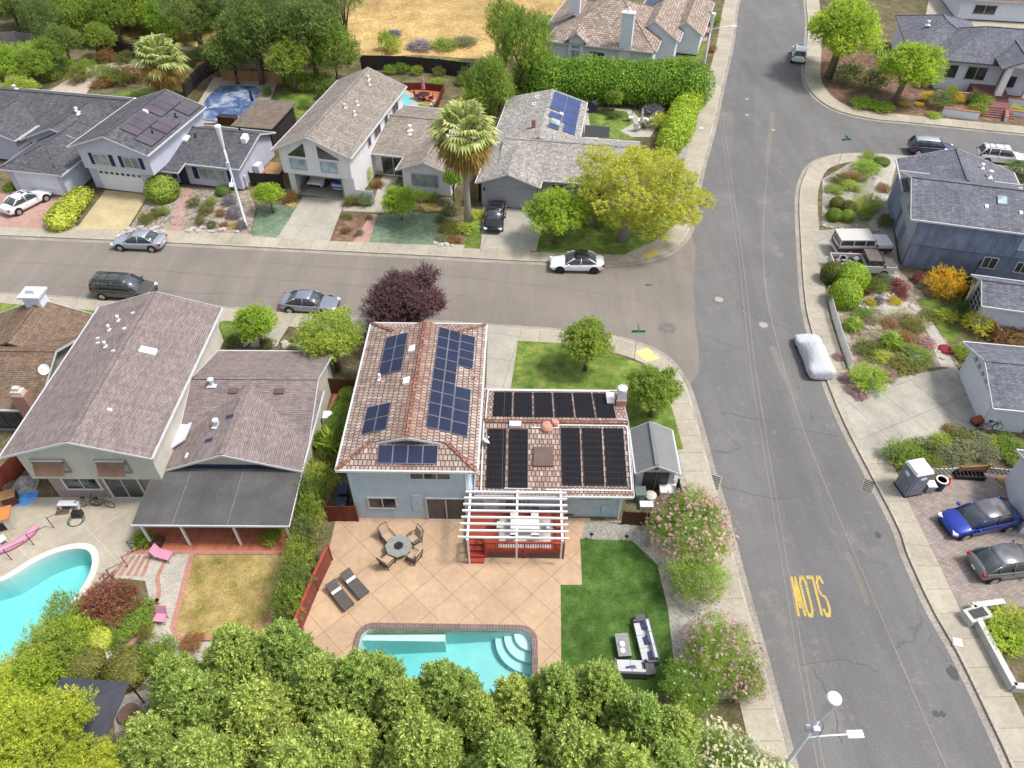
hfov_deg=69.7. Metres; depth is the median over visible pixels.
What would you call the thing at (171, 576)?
garden path
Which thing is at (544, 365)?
front lawn
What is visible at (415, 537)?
patio chair
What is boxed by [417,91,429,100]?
patio table
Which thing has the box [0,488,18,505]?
wooden crate
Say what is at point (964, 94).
planter wall
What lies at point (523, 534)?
outdoor rug
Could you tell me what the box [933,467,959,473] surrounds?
lattice edging
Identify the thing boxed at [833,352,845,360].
shrub
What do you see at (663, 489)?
storage box
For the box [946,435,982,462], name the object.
shrub
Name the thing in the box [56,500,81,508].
plastic bench
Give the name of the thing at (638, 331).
street sign
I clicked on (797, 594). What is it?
road marking
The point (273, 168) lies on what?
wooden platform
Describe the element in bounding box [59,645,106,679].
shrub
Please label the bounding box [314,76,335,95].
shrub
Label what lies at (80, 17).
tree
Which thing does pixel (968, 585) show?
paver driveway
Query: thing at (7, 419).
sliding door
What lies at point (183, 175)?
door
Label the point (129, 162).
window
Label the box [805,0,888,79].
tree
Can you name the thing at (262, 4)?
tree
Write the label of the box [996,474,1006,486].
timber sheet
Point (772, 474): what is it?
road seam
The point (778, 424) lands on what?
road crack
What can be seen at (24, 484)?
tarp heap
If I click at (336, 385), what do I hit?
wooden gate
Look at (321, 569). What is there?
fence
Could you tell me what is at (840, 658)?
road crack
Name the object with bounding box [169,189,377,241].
step path
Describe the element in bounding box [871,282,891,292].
shrub
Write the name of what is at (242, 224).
shrub
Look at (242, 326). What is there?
tree
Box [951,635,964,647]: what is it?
utility cover
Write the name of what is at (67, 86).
garden path
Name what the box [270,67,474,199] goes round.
open garage house
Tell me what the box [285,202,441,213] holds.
straw patch
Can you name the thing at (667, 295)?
cross road
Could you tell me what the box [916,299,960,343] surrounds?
groundcover patch
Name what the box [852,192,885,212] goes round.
shrub
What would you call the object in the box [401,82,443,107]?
fence
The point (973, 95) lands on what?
shrub
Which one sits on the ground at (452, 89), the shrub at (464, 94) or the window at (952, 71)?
the shrub at (464, 94)
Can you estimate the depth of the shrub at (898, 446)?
48.56 m
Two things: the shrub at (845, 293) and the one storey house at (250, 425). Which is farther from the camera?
the shrub at (845, 293)
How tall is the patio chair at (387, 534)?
1.125 m
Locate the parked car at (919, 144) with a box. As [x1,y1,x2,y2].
[907,135,953,154]
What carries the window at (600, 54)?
in the tan tile house at (634, 30)
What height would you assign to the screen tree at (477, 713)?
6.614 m
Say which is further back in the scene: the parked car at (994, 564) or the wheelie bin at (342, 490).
the wheelie bin at (342, 490)
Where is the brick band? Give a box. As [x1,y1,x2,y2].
[113,555,151,576]
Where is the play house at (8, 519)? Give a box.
[0,505,17,533]
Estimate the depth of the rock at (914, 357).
56.05 m
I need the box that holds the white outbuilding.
[966,274,1023,334]
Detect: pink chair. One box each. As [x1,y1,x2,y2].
[148,543,174,563]
[153,605,168,624]
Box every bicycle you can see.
[74,493,102,506]
[89,496,114,507]
[977,420,1002,429]
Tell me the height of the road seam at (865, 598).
0.001 m
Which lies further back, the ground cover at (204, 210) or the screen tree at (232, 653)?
the ground cover at (204, 210)
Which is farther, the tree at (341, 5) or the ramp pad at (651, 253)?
the tree at (341, 5)
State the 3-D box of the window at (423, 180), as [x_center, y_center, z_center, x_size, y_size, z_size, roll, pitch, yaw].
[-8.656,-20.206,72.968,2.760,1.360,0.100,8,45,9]
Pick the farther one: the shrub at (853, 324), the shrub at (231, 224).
the shrub at (231, 224)
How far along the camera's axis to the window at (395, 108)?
79.52 m
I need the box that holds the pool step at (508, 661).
[495,638,530,675]
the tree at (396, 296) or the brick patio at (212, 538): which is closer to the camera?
the brick patio at (212, 538)
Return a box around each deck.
[198,77,422,122]
[466,501,564,563]
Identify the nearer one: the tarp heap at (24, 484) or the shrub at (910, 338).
the tarp heap at (24, 484)
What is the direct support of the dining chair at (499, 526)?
on the outdoor rug at (523, 534)
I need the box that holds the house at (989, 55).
[891,14,1023,97]
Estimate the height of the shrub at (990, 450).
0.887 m
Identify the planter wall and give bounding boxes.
[935,89,977,100]
[941,106,980,119]
[968,598,1023,692]
[1004,109,1023,121]
[1008,96,1023,106]
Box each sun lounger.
[325,578,354,612]
[340,567,369,600]
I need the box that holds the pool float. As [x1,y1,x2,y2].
[0,525,38,553]
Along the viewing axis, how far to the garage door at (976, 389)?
52.40 m
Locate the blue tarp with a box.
[16,490,38,505]
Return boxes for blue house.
[334,319,634,519]
[887,147,1023,280]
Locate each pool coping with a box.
[0,543,98,665]
[352,623,537,673]
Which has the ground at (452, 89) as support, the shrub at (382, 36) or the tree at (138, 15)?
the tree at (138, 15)
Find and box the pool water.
[402,93,413,104]
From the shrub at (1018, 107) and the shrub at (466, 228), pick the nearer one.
the shrub at (466, 228)
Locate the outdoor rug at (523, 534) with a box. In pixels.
[498,519,550,547]
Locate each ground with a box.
[0,0,724,245]
[0,322,747,767]
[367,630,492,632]
[818,161,1023,715]
[819,0,1023,125]
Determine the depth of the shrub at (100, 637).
39.18 m
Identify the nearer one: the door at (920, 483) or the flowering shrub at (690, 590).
the flowering shrub at (690, 590)
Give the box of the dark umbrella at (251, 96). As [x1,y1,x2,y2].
[249,88,253,102]
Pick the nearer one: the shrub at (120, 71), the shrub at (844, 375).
the shrub at (844, 375)
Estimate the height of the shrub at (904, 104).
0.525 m
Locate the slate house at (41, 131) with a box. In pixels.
[0,84,134,195]
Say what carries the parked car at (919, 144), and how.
on the road at (808, 126)
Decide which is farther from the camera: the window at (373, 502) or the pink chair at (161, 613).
the window at (373, 502)
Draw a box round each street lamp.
[214,124,247,227]
[703,12,736,68]
[783,691,864,767]
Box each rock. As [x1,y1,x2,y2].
[269,339,278,347]
[281,343,290,348]
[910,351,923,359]
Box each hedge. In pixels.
[42,186,94,231]
[509,53,715,108]
[655,88,707,155]
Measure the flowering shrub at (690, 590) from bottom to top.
3.091 m
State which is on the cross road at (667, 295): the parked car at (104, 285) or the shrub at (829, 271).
the parked car at (104, 285)
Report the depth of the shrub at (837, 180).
75.41 m
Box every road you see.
[0,236,698,382]
[690,0,1023,767]
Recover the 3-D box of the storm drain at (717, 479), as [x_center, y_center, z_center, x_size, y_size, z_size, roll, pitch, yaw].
[13.244,6.375,47.935,0.720,0.030,1.240,16,46,16]
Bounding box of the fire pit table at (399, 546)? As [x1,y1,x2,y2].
[385,534,411,557]
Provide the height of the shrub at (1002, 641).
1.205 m
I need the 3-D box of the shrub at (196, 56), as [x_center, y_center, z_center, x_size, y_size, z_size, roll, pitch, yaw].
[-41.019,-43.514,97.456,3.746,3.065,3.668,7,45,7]
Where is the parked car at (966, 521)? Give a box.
[937,496,1023,540]
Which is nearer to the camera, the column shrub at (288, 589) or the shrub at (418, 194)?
the column shrub at (288, 589)
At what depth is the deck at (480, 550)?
43.55 m
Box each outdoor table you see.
[614,633,631,659]
[634,614,644,622]
[641,663,655,677]
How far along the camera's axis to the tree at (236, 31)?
88.09 m
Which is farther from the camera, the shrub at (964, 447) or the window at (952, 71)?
the window at (952, 71)
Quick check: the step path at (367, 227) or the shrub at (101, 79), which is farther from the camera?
the shrub at (101, 79)
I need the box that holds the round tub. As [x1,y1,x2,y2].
[645,490,656,502]
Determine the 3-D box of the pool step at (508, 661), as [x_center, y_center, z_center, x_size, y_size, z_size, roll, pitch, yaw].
[0.066,15.339,40.741,2.000,1.220,2.031,0,44,0]
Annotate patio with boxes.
[135,499,298,554]
[303,518,589,672]
[410,90,441,102]
[584,106,656,139]
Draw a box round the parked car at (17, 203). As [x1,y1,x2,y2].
[0,189,51,215]
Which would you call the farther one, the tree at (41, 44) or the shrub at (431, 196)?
the tree at (41, 44)
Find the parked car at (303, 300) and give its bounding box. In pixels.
[277,289,340,314]
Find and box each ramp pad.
[636,348,659,361]
[643,248,659,258]
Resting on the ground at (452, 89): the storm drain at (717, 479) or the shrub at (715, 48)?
the shrub at (715, 48)
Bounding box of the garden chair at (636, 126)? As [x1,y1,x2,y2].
[634,123,639,130]
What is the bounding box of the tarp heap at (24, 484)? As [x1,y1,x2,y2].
[12,475,39,494]
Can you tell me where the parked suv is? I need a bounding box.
[829,229,893,253]
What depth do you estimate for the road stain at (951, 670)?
38.83 m
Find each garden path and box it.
[51,62,148,92]
[119,554,158,599]
[146,554,210,660]
[822,157,955,368]
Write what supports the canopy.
on the ground at (726, 708)
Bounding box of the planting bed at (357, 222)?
[330,211,369,241]
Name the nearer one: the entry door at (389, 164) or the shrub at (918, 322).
the shrub at (918, 322)
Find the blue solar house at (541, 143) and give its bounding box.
[475,89,639,207]
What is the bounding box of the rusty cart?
[970,415,984,426]
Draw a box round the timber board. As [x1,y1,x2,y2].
[957,463,991,473]
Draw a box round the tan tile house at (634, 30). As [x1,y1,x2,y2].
[548,0,714,64]
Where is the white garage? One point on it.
(991, 376)
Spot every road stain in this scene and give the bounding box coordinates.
[875,532,880,538]
[933,710,939,716]
[946,664,958,680]
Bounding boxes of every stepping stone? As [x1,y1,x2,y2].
[867,221,878,226]
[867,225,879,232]
[868,216,879,221]
[869,212,880,217]
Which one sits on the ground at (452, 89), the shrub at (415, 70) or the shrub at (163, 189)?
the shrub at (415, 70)
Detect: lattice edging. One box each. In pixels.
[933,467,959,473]
[987,467,1010,474]
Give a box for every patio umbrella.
[421,76,424,91]
[640,108,643,128]
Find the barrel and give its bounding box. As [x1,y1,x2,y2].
[935,475,948,491]
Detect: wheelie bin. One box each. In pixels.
[335,497,347,505]
[336,485,348,502]
[635,486,646,502]
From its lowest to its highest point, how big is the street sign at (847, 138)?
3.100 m
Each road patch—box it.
[731,50,746,59]
[763,112,774,164]
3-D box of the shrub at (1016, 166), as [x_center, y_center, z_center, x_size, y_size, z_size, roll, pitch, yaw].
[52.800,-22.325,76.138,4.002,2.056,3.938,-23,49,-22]
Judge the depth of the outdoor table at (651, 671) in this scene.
38.40 m
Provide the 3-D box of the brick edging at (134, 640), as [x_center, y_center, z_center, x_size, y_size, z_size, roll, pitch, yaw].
[-20.625,13.585,40.348,1.057,0.001,4.129,17,47,17]
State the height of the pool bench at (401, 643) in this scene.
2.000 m
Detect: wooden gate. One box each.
[324,505,358,521]
[327,378,354,393]
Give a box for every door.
[0,412,23,427]
[13,172,64,195]
[97,169,144,192]
[101,479,144,497]
[179,166,189,183]
[380,156,401,175]
[425,497,466,519]
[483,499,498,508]
[489,186,531,207]
[504,487,531,509]
[642,472,669,489]
[895,211,904,238]
[898,230,909,261]
[907,475,930,495]
[960,357,990,423]
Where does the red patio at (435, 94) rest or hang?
on the ground at (452, 89)
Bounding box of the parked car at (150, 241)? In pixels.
[110,229,167,252]
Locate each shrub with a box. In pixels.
[0,639,60,693]
[0,646,67,701]
[0,657,34,700]
[1,182,14,192]
[10,41,31,54]
[13,614,84,661]
[26,34,41,47]
[29,617,91,680]
[39,67,62,83]
[39,586,83,628]
[45,57,72,75]
[54,610,103,656]
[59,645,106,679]
[60,56,75,70]
[63,65,87,85]
[69,57,99,78]
[70,585,112,625]
[76,567,142,627]
[82,626,112,651]
[89,77,114,87]
[91,61,118,82]
[92,45,117,62]
[93,610,133,654]
[99,603,134,627]
[101,644,153,691]
[104,64,131,87]
[108,595,160,643]
[112,699,150,756]
[114,50,132,63]
[120,61,143,80]
[130,527,156,549]
[130,630,180,680]
[136,213,152,223]
[136,623,157,644]
[143,173,179,204]
[146,205,161,219]
[159,205,170,214]
[176,629,205,654]
[183,196,200,206]
[188,45,210,65]
[193,215,205,225]
[196,200,216,214]
[205,195,216,204]
[205,220,215,228]
[214,208,224,216]
[215,185,230,196]
[218,221,228,226]
[220,193,237,204]
[222,334,239,347]
[226,204,243,218]
[228,222,237,227]
[235,219,247,228]
[256,528,286,548]
[258,337,277,349]
[261,86,272,95]
[263,575,305,620]
[272,553,317,606]
[278,530,317,579]
[281,73,297,84]
[282,341,299,349]
[283,188,298,202]
[284,70,305,87]
[287,509,327,556]
[291,469,333,515]
[291,485,327,535]
[296,80,314,92]
[297,98,312,108]
[301,458,341,498]
[302,70,320,85]
[305,68,330,92]
[307,449,336,472]
[311,423,341,457]
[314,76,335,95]
[317,70,334,83]
[324,413,346,437]
[326,419,344,443]
[330,399,350,417]
[337,386,353,402]
[338,225,353,233]
[341,195,357,206]
[341,213,353,219]
[355,187,375,205]
[355,229,363,235]
[365,213,372,219]
[366,166,372,181]
[372,179,384,188]
[376,27,389,49]
[382,64,396,74]
[383,34,402,53]
[385,29,402,37]
[394,61,409,73]
[406,38,435,51]
[410,65,423,75]
[414,188,425,201]
[424,191,438,201]
[428,37,460,50]
[428,76,446,84]
[431,65,445,76]
[434,213,445,222]
[434,233,448,240]
[435,218,461,234]
[442,198,459,216]
[448,234,462,243]
[453,77,466,84]
[454,34,479,47]
[456,219,476,235]
[458,64,473,83]
[458,83,484,100]
[471,209,485,218]
[480,101,498,116]
[504,87,524,101]
[591,213,609,231]
[594,92,608,105]
[606,111,623,119]
[637,118,650,128]
[641,103,663,113]
[643,481,738,570]
[647,111,665,128]
[657,654,722,718]
[661,545,735,611]
[676,605,766,701]
[694,713,771,767]
[708,44,717,52]
[720,744,793,767]
[726,660,769,705]
[820,261,842,284]
[823,182,843,194]
[826,208,842,221]
[827,278,863,310]
[829,172,846,185]
[829,196,844,209]
[833,57,865,86]
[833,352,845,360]
[835,261,870,289]
[837,179,863,191]
[837,372,853,383]
[840,170,860,181]
[841,200,856,211]
[841,209,855,222]
[841,315,864,332]
[844,361,893,395]
[844,383,861,394]
[847,171,868,181]
[849,94,880,108]
[851,158,884,175]
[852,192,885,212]
[852,305,874,318]
[853,390,869,400]
[855,204,874,218]
[855,339,886,360]
[856,67,891,91]
[860,149,878,161]
[864,274,881,295]
[864,296,877,305]
[865,314,883,325]
[870,349,893,362]
[871,100,894,113]
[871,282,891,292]
[873,156,890,166]
[873,295,884,304]
[875,272,897,284]
[875,329,907,352]
[876,182,891,192]
[876,212,894,226]
[878,365,898,383]
[879,316,899,329]
[879,436,928,468]
[887,277,911,292]
[888,295,903,305]
[888,355,921,375]
[891,291,908,299]
[896,312,931,333]
[897,329,917,343]
[898,101,909,107]
[900,343,937,369]
[910,434,940,460]
[912,270,923,282]
[914,102,923,106]
[915,334,937,349]
[918,307,946,323]
[919,90,934,102]
[922,264,971,299]
[924,88,958,108]
[926,111,943,118]
[926,430,954,451]
[932,442,964,466]
[934,305,961,322]
[942,422,956,435]
[943,84,962,96]
[945,295,972,320]
[946,423,978,446]
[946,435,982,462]
[951,341,969,359]
[952,91,967,103]
[958,307,995,338]
[966,88,983,103]
[966,428,994,445]
[967,101,988,114]
[967,439,1002,464]
[974,93,994,105]
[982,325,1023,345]
[983,613,1023,659]
[989,598,1023,633]
[990,430,1023,459]
[998,611,1023,649]
[1001,448,1019,466]
[1003,157,1023,180]
[1010,104,1023,110]
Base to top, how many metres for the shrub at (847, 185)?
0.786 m
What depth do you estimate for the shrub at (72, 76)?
93.20 m
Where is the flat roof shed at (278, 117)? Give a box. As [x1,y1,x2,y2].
[230,99,295,145]
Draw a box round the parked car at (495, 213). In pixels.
[483,200,506,231]
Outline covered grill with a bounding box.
[589,100,597,112]
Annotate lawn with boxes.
[0,303,323,349]
[109,15,705,139]
[175,555,283,635]
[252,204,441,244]
[464,204,687,254]
[511,341,682,449]
[561,539,675,693]
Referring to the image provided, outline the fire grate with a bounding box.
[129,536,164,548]
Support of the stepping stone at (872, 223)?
on the gravel bed at (846, 194)
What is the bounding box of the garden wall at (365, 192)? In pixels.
[355,189,374,204]
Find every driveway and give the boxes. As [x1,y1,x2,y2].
[0,190,61,228]
[76,190,145,229]
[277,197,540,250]
[486,327,519,388]
[702,27,709,40]
[813,225,981,460]
[907,468,1023,610]
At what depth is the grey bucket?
46.77 m
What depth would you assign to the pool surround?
45.10 m
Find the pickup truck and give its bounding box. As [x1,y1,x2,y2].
[827,249,896,276]
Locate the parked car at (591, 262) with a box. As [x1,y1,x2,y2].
[549,250,604,273]
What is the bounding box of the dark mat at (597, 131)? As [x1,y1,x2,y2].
[584,125,609,137]
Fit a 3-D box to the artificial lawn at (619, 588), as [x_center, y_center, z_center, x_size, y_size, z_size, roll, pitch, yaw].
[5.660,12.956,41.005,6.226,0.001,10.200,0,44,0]
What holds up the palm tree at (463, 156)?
on the lawn at (591, 237)
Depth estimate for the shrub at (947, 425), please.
50.84 m
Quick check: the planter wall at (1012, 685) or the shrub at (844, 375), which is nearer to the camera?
the planter wall at (1012, 685)
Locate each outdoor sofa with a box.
[613,658,648,679]
[632,618,659,666]
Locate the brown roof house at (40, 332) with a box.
[0,286,92,430]
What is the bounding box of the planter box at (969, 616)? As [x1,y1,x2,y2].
[958,606,993,626]
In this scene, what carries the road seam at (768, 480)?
on the road at (808, 126)
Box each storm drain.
[711,473,721,490]
[861,477,874,494]
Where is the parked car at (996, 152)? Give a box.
[975,142,1023,165]
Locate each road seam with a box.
[719,114,818,767]
[721,104,824,767]
[733,9,917,767]
[762,160,947,767]
[769,346,799,399]
[843,552,870,605]
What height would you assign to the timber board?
0.800 m
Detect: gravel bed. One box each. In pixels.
[114,689,151,743]
[582,521,743,698]
[822,161,881,227]
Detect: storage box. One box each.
[639,501,653,509]
[659,484,676,497]
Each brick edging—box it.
[115,599,157,652]
[126,551,287,639]
[155,560,166,604]
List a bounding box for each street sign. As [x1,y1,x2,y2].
[632,324,644,358]
[838,135,851,163]
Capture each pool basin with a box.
[0,549,91,663]
[358,628,531,694]
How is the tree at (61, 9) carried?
on the ground at (452, 89)
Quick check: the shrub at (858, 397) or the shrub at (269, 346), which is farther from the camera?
the shrub at (269, 346)
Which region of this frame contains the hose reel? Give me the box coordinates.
[70,509,83,517]
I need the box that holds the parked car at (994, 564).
[966,539,1023,584]
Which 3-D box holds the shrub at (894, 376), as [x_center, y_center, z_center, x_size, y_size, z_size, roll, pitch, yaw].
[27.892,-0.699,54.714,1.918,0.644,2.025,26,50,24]
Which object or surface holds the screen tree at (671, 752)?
on the ground at (726, 708)
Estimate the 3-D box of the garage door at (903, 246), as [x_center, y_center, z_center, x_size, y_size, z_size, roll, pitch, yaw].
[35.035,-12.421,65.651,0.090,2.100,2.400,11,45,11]
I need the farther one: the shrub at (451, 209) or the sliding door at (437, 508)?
the shrub at (451, 209)
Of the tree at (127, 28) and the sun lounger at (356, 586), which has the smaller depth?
the sun lounger at (356, 586)
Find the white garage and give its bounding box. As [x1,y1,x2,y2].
[958,341,1023,433]
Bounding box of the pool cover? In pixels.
[201,86,261,121]
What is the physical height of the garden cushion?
0.200 m
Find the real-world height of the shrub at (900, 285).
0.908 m
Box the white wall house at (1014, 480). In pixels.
[1004,449,1023,533]
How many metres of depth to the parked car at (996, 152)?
78.00 m
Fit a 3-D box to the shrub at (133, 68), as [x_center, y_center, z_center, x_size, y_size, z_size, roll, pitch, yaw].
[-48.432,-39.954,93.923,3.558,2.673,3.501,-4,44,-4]
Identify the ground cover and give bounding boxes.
[139,197,252,229]
[821,163,885,228]
[843,303,938,372]
[925,434,1010,467]
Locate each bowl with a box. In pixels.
[117,703,138,723]
[619,641,624,646]
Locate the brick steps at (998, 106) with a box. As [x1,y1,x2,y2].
[967,83,1013,119]
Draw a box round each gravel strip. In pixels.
[673,115,697,158]
[674,450,698,539]
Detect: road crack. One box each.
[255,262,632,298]
[720,412,834,435]
[801,658,879,671]
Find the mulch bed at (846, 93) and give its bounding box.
[821,39,1023,123]
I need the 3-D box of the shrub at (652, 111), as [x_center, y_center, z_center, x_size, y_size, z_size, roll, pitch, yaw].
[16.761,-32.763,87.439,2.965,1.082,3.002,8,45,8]
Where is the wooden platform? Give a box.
[262,162,282,173]
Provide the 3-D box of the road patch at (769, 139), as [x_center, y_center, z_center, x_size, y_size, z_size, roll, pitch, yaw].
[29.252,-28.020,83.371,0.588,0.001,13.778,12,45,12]
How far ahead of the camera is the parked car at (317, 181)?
74.31 m
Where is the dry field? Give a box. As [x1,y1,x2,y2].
[110,0,564,58]
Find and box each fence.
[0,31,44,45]
[0,456,25,491]
[93,41,140,57]
[181,55,221,97]
[219,69,282,83]
[247,171,284,187]
[293,544,332,628]
[360,55,469,76]
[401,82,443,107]
[477,97,507,199]
[621,510,661,525]
[676,479,686,511]
[826,285,853,369]
[962,260,981,301]
[987,319,1002,341]
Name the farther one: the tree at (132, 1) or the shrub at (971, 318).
the tree at (132, 1)
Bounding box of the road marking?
[790,576,830,616]
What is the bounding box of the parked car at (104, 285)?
[88,271,157,300]
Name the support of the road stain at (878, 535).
on the road at (808, 126)
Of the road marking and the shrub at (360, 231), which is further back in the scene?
the shrub at (360, 231)
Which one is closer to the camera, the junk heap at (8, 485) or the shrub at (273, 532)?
the shrub at (273, 532)
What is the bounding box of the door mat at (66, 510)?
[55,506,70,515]
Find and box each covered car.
[331,179,341,189]
[794,334,835,379]
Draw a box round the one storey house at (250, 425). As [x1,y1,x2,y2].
[130,350,334,545]
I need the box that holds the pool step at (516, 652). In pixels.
[504,636,530,664]
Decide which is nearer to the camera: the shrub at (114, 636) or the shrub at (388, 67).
the shrub at (114, 636)
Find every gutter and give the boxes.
[0,0,740,266]
[0,292,798,767]
[795,153,1010,767]
[801,0,1023,135]
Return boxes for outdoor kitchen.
[216,113,237,125]
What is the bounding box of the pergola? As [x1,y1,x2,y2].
[458,490,568,563]
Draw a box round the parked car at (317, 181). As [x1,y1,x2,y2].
[307,176,329,186]
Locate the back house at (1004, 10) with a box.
[943,0,1023,21]
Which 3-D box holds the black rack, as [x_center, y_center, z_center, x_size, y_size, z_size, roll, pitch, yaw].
[29.841,5.953,47.970,1.900,0.350,0.580,3,44,3]
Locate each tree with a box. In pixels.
[0,0,21,30]
[0,41,31,81]
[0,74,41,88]
[0,663,50,766]
[0,684,102,767]
[3,0,62,33]
[6,46,56,85]
[11,0,75,39]
[28,35,68,70]
[39,22,82,65]
[44,0,84,29]
[51,734,131,767]
[58,0,112,40]
[80,21,117,57]
[84,0,135,42]
[103,0,134,30]
[112,706,181,767]
[119,0,145,15]
[131,0,161,33]
[131,32,192,92]
[140,0,185,43]
[145,650,206,714]
[150,0,226,61]
[153,663,234,741]
[163,723,258,767]
[172,0,208,40]
[188,0,233,57]
[198,27,257,84]
[199,619,287,696]
[201,11,216,30]
[208,0,281,70]
[210,0,281,84]
[217,673,307,767]
[232,299,279,345]
[237,0,288,58]
[249,181,285,213]
[251,726,350,767]
[252,617,336,695]
[253,0,306,74]
[262,37,311,92]
[266,0,339,76]
[286,650,365,740]
[292,304,366,371]
[295,0,341,60]
[301,707,384,767]
[305,14,362,80]
[321,0,366,64]
[324,646,411,729]
[358,259,450,338]
[371,673,436,763]
[375,708,470,767]
[379,184,417,220]
[412,657,483,722]
[424,96,501,226]
[442,170,462,201]
[448,688,512,755]
[458,52,517,118]
[461,721,544,767]
[482,0,526,66]
[489,671,539,738]
[490,3,554,93]
[521,184,590,243]
[525,660,592,743]
[533,715,605,767]
[556,314,615,370]
[563,141,717,242]
[563,654,631,730]
[592,726,660,767]
[597,688,672,748]
[604,89,623,110]
[625,363,684,417]
[634,731,698,767]
[661,703,706,767]
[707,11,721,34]
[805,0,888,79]
[875,39,950,104]
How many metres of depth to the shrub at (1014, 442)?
49.47 m
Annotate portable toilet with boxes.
[893,458,934,497]
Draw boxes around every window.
[29,459,71,476]
[60,479,103,489]
[91,153,111,165]
[93,459,132,476]
[121,156,141,169]
[197,167,227,181]
[288,143,304,156]
[289,158,307,169]
[316,146,338,160]
[319,161,337,173]
[367,136,371,147]
[367,497,397,508]
[374,124,380,139]
[384,114,387,124]
[392,100,398,113]
[409,474,451,480]
[411,173,438,187]
[551,183,564,189]
[570,49,580,59]
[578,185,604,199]
[581,499,611,500]
[589,51,604,59]
[906,200,909,218]
[943,64,959,78]
[963,66,989,80]
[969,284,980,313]
[972,4,997,14]
[979,256,999,269]
[995,70,1017,87]
[1012,262,1023,273]
[1017,238,1023,250]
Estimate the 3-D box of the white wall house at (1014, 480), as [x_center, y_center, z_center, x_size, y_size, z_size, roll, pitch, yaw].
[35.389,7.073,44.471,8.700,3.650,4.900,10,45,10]
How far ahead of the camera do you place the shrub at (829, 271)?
62.55 m
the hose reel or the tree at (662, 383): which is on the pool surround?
the hose reel
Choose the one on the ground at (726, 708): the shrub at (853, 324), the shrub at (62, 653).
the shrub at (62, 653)
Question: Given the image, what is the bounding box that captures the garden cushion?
[938,344,953,354]
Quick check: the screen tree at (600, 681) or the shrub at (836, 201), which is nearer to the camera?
the screen tree at (600, 681)
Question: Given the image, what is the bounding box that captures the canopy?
[33,677,144,756]
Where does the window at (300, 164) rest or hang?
in the open garage house at (348, 130)
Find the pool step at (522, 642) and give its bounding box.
[514,634,530,652]
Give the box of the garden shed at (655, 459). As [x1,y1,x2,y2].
[629,421,680,489]
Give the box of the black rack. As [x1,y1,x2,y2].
[952,470,986,480]
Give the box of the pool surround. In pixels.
[0,497,141,685]
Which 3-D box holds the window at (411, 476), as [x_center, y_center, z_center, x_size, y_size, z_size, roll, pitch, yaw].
[-4.761,5.322,42.707,2.460,0.740,0.100,1,44,1]
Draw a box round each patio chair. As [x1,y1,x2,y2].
[376,552,395,569]
[377,521,395,542]
[405,547,422,565]
[406,523,423,547]
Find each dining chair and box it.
[494,519,503,528]
[510,506,515,515]
[531,506,538,515]
[531,533,538,541]
[546,520,555,529]
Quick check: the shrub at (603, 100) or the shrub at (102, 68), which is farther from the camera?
the shrub at (102, 68)
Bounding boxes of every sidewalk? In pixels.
[0,0,736,261]
[0,295,784,766]
[801,154,1023,767]
[806,0,1023,132]
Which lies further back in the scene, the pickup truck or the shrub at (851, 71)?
the shrub at (851, 71)
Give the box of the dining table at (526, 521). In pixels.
[511,516,538,532]
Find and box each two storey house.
[0,291,223,497]
[66,89,275,192]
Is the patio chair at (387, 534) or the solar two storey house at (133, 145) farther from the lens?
the solar two storey house at (133, 145)
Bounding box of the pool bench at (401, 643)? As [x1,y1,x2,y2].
[362,633,446,654]
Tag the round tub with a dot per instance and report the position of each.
(651, 496)
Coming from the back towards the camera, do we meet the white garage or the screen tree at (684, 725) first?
the white garage
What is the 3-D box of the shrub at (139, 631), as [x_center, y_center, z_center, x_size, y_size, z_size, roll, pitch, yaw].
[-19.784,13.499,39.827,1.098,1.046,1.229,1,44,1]
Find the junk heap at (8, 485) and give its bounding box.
[2,480,14,490]
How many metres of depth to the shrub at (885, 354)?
56.00 m
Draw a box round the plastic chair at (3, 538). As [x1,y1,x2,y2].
[0,534,8,545]
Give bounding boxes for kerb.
[0,0,737,263]
[0,294,790,767]
[799,153,1015,767]
[804,0,1023,133]
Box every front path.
[217,316,288,346]
[343,175,397,212]
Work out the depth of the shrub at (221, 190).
73.41 m
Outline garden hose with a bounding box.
[67,515,84,525]
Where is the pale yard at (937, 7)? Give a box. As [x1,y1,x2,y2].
[926,0,1023,27]
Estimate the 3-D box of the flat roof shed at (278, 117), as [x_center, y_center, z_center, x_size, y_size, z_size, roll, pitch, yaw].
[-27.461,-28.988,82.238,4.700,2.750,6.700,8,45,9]
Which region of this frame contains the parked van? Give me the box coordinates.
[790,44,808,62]
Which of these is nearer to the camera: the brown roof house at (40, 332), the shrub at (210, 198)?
the brown roof house at (40, 332)
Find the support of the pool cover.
on the pool deck at (215, 83)
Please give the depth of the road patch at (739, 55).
100.99 m
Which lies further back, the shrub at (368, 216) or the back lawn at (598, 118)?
the back lawn at (598, 118)
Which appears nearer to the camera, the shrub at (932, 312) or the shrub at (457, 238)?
the shrub at (932, 312)
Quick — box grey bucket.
[923,480,937,492]
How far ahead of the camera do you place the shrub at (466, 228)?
68.73 m

